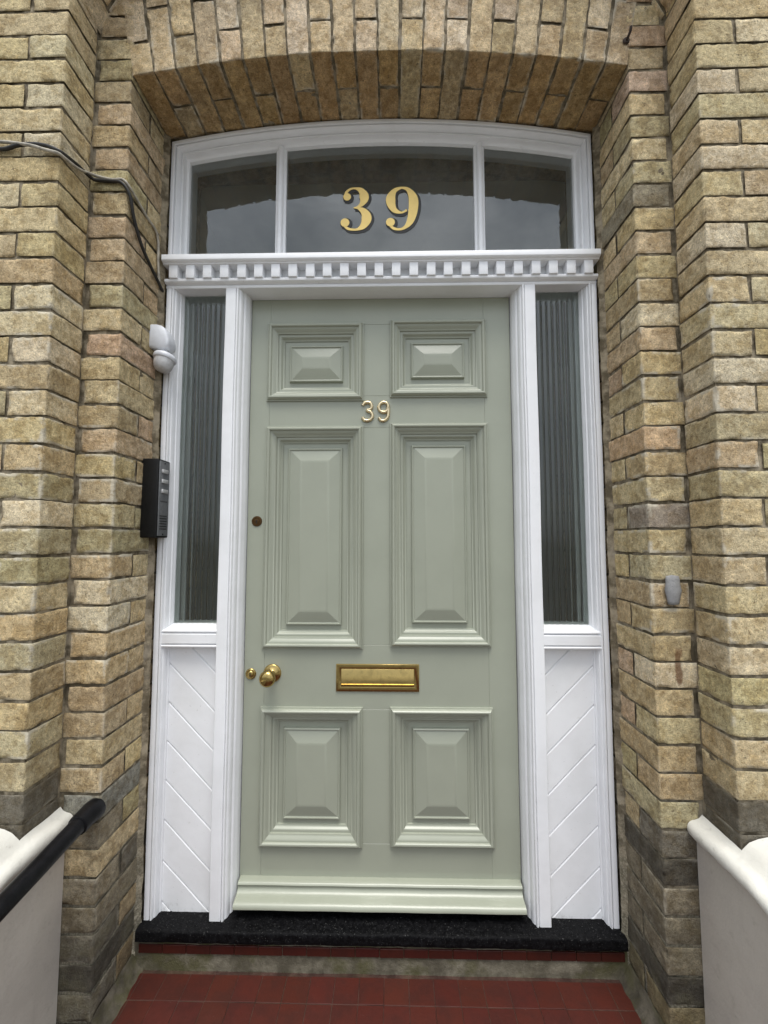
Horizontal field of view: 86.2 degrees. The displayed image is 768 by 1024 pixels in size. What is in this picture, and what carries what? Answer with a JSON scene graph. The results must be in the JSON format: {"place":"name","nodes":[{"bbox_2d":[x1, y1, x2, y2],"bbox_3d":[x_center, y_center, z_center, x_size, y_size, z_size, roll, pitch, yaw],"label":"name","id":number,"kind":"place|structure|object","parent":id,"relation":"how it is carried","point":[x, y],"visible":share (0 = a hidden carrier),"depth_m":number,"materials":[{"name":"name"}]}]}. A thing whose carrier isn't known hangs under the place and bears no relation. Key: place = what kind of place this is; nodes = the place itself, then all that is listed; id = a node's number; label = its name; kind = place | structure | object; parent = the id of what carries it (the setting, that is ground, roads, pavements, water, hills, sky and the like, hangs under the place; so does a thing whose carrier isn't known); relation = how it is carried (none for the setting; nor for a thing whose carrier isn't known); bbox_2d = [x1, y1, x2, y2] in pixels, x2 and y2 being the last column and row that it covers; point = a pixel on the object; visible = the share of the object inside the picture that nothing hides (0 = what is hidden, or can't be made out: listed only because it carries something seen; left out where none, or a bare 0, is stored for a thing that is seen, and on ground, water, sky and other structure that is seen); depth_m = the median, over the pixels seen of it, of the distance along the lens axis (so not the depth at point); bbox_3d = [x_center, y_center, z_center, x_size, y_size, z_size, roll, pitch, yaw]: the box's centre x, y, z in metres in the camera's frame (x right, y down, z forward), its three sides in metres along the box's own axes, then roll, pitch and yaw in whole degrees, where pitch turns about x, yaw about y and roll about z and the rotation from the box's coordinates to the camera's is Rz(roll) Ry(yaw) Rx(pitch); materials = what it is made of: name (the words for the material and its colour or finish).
{"place":"outdoors","nodes":[
{"label":"outdoors","id":0,"kind":"place"},
{"bbox_2d":[0,0,767,1023],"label":"brick house","id":1,"kind":"structure","parent":0,"point":[666,106],"depth_m":1.18,"materials":[{"name":"beige brick"}]},
{"bbox_2d":[0,798,105,921],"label":"handrail","id":2,"kind":"object","parent":1,"relation":"attached to","point":[82,820],"visible":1,"depth_m":0.97,"materials":[{"name":"black metal"}]},
{"bbox_2d":[0,140,160,281],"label":"cable","id":3,"kind":"object","parent":1,"relation":"attached to","point":[93,175],"visible":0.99,"depth_m":1.25,"materials":[{"name":"grey plastic"}]},
{"bbox_2d":[0,142,163,291],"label":"cable","id":4,"kind":"object","parent":1,"relation":"attached to","point":[44,145],"visible":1,"depth_m":1.25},
{"bbox_2d":[140,458,169,537],"bbox_3d":[-0.754,-0.044,1.359,0.062,0.258,0.070,0,-4,1],"label":"intercom","id":5,"kind":"object","parent":1,"relation":"attached to","point":[154,501],"visible":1,"depth_m":1.33,"materials":[{"name":"black plastic"}]},
{"bbox_2d":[149,324,176,373],"bbox_3d":[-0.745,-0.551,1.390,0.080,0.162,0.073,0,-4,1],"label":"motion sensor","id":6,"kind":"object","parent":1,"relation":"attached to","point":[162,345],"visible":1,"depth_m":1.37,"materials":[{"name":"white plastic"}]},
{"bbox_2d":[111,970,641,1023],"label":"porch floor","id":7,"kind":"structure","parent":1,"relation":"attached to","point":[185,997],"depth_m":1.19,"materials":[{"name":"red tile"}]},
{"bbox_2d":[90,954,663,1023],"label":"floor fillet","id":8,"kind":"object","parent":7,"relation":"on","point":[111,1005],"visible":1,"depth_m":1.18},
{"bbox_2d":[134,940,627,979],"bbox_3d":[-0.016,1.393,1.325,1.528,0.113,0.124,0,-4,1],"label":"step riser","id":9,"kind":"object","parent":7,"relation":"on","point":[576,969],"visible":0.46,"depth_m":1.26,"materials":[{"name":"grey concrete"}]},
{"bbox_2d":[135,910,627,951],"bbox_3d":[-0.015,1.321,1.333,1.512,0.038,0.158,0,-4,1],"label":"door sill","id":10,"kind":"structure","parent":9,"relation":"on","point":[470,931],"depth_m":1.27,"materials":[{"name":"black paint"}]},
{"bbox_2d":[138,943,624,961],"bbox_3d":[-0.014,1.362,1.299,1.500,0.026,0.075,0,-4,1],"label":"nosing strip","id":11,"kind":"object","parent":9,"relation":"attached to","point":[471,954],"visible":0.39,"depth_m":1.26,"materials":[{"name":"red tile"}]},
{"bbox_2d":[144,119,619,928],"bbox_3d":[-0.016,-0.054,1.421,1.505,2.723,0.145,0,-4,1],"label":"door surround","id":12,"kind":"object","parent":1,"relation":"attached to","point":[568,851],"visible":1,"depth_m":1.41,"materials":[{"name":"white paint"}]},
{"bbox_2d":[232,298,526,914],"bbox_3d":[-0.015,0.246,1.421,0.941,2.064,0.121,0,-4,1],"label":"front door","id":13,"kind":"structure","parent":12,"relation":"attached to","point":[380,767],"depth_m":1.43,"materials":[{"name":"green paint"}]},
{"bbox_2d":[258,706,362,847],"bbox_3d":[-0.249,0.898,1.399,0.352,0.457,0.042,0,-4,1],"label":"door panel","id":14,"kind":"structure","parent":13,"relation":"in","point":[311,758],"depth_m":1.40,"materials":[{"name":"green paint"}]},
{"bbox_2d":[262,426,363,648],"bbox_3d":[-0.249,0.083,1.454,0.352,0.786,0.042,0,-4,1],"label":"door panel","id":15,"kind":"structure","parent":13,"relation":"in","point":[313,550],"depth_m":1.46,"materials":[{"name":"green paint"}]},
{"bbox_2d":[266,322,363,401],"bbox_3d":[-0.249,-0.546,1.497,0.352,0.292,0.042,0,-4,1],"label":"door panel","id":16,"kind":"structure","parent":13,"relation":"in","point":[306,361],"depth_m":1.50,"materials":[{"name":"green paint"}]},
{"bbox_2d":[240,298,520,880],"bbox_3d":[-0.015,0.248,1.459,0.941,2.062,0.045,0,-4,1],"label":"door leaf","id":17,"kind":"structure","parent":13,"relation":"in","point":[448,676],"depth_m":1.42,"materials":[{"name":"green paint"}]},
{"bbox_2d":[390,319,487,397],"bbox_3d":[0.196,-0.556,1.489,0.350,0.289,0.042,0,-4,1],"label":"door panel","id":18,"kind":"structure","parent":13,"relation":"in","point":[430,358],"depth_m":1.49,"materials":[{"name":"green paint"}]},
{"bbox_2d":[390,422,491,646],"bbox_3d":[0.196,0.074,1.446,0.350,0.787,0.042,0,-4,1],"label":"door panel","id":19,"kind":"structure","parent":13,"relation":"in","point":[440,571],"depth_m":1.45,"materials":[{"name":"green paint"}]},
{"bbox_2d":[390,707,494,848],"bbox_3d":[0.196,0.894,1.391,0.350,0.454,0.042,0,-4,1],"label":"door panel","id":20,"kind":"structure","parent":13,"relation":"in","point":[442,758],"depth_m":1.39,"materials":[{"name":"green paint"}]},
{"bbox_2d":[623,25,631,43],"bbox_3d":[0.741,-1.447,1.253,0.022,0.030,0.046,0,-4,1],"label":"wall hook","id":21,"kind":"object","parent":1,"relation":"attached to","point":[626,40],"depth_m":1.25,"materials":[{"name":"metal"}]},
{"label":"hall floor","id":22,"kind":"structure","parent":0,"visible":0},
{"bbox_2d":[199,213,566,253],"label":"hall wall","id":23,"kind":"structure","parent":22,"relation":"on","point":[209,243],"depth_m":2.32,"materials":[{"name":"paint"}]},
{"bbox_2d":[201,180,565,253],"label":"hall ceiling","id":24,"kind":"structure","parent":23,"relation":"on","point":[524,214],"depth_m":2.28,"materials":[{"name":"paint"}]},
{"label":"ground","id":25,"kind":"structure","parent":0,"visible":0},
{"bbox_2d":[0,807,72,1023],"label":"parapet wall","id":26,"kind":"structure","parent":25,"relation":"on","point":[30,927],"depth_m":1.02,"materials":[{"name":"paint"}]},
{"bbox_2d":[687,815,767,1023],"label":"parapet wall","id":27,"kind":"structure","parent":25,"relation":"on","point":[733,887],"depth_m":0.98,"materials":[{"name":"paint"}]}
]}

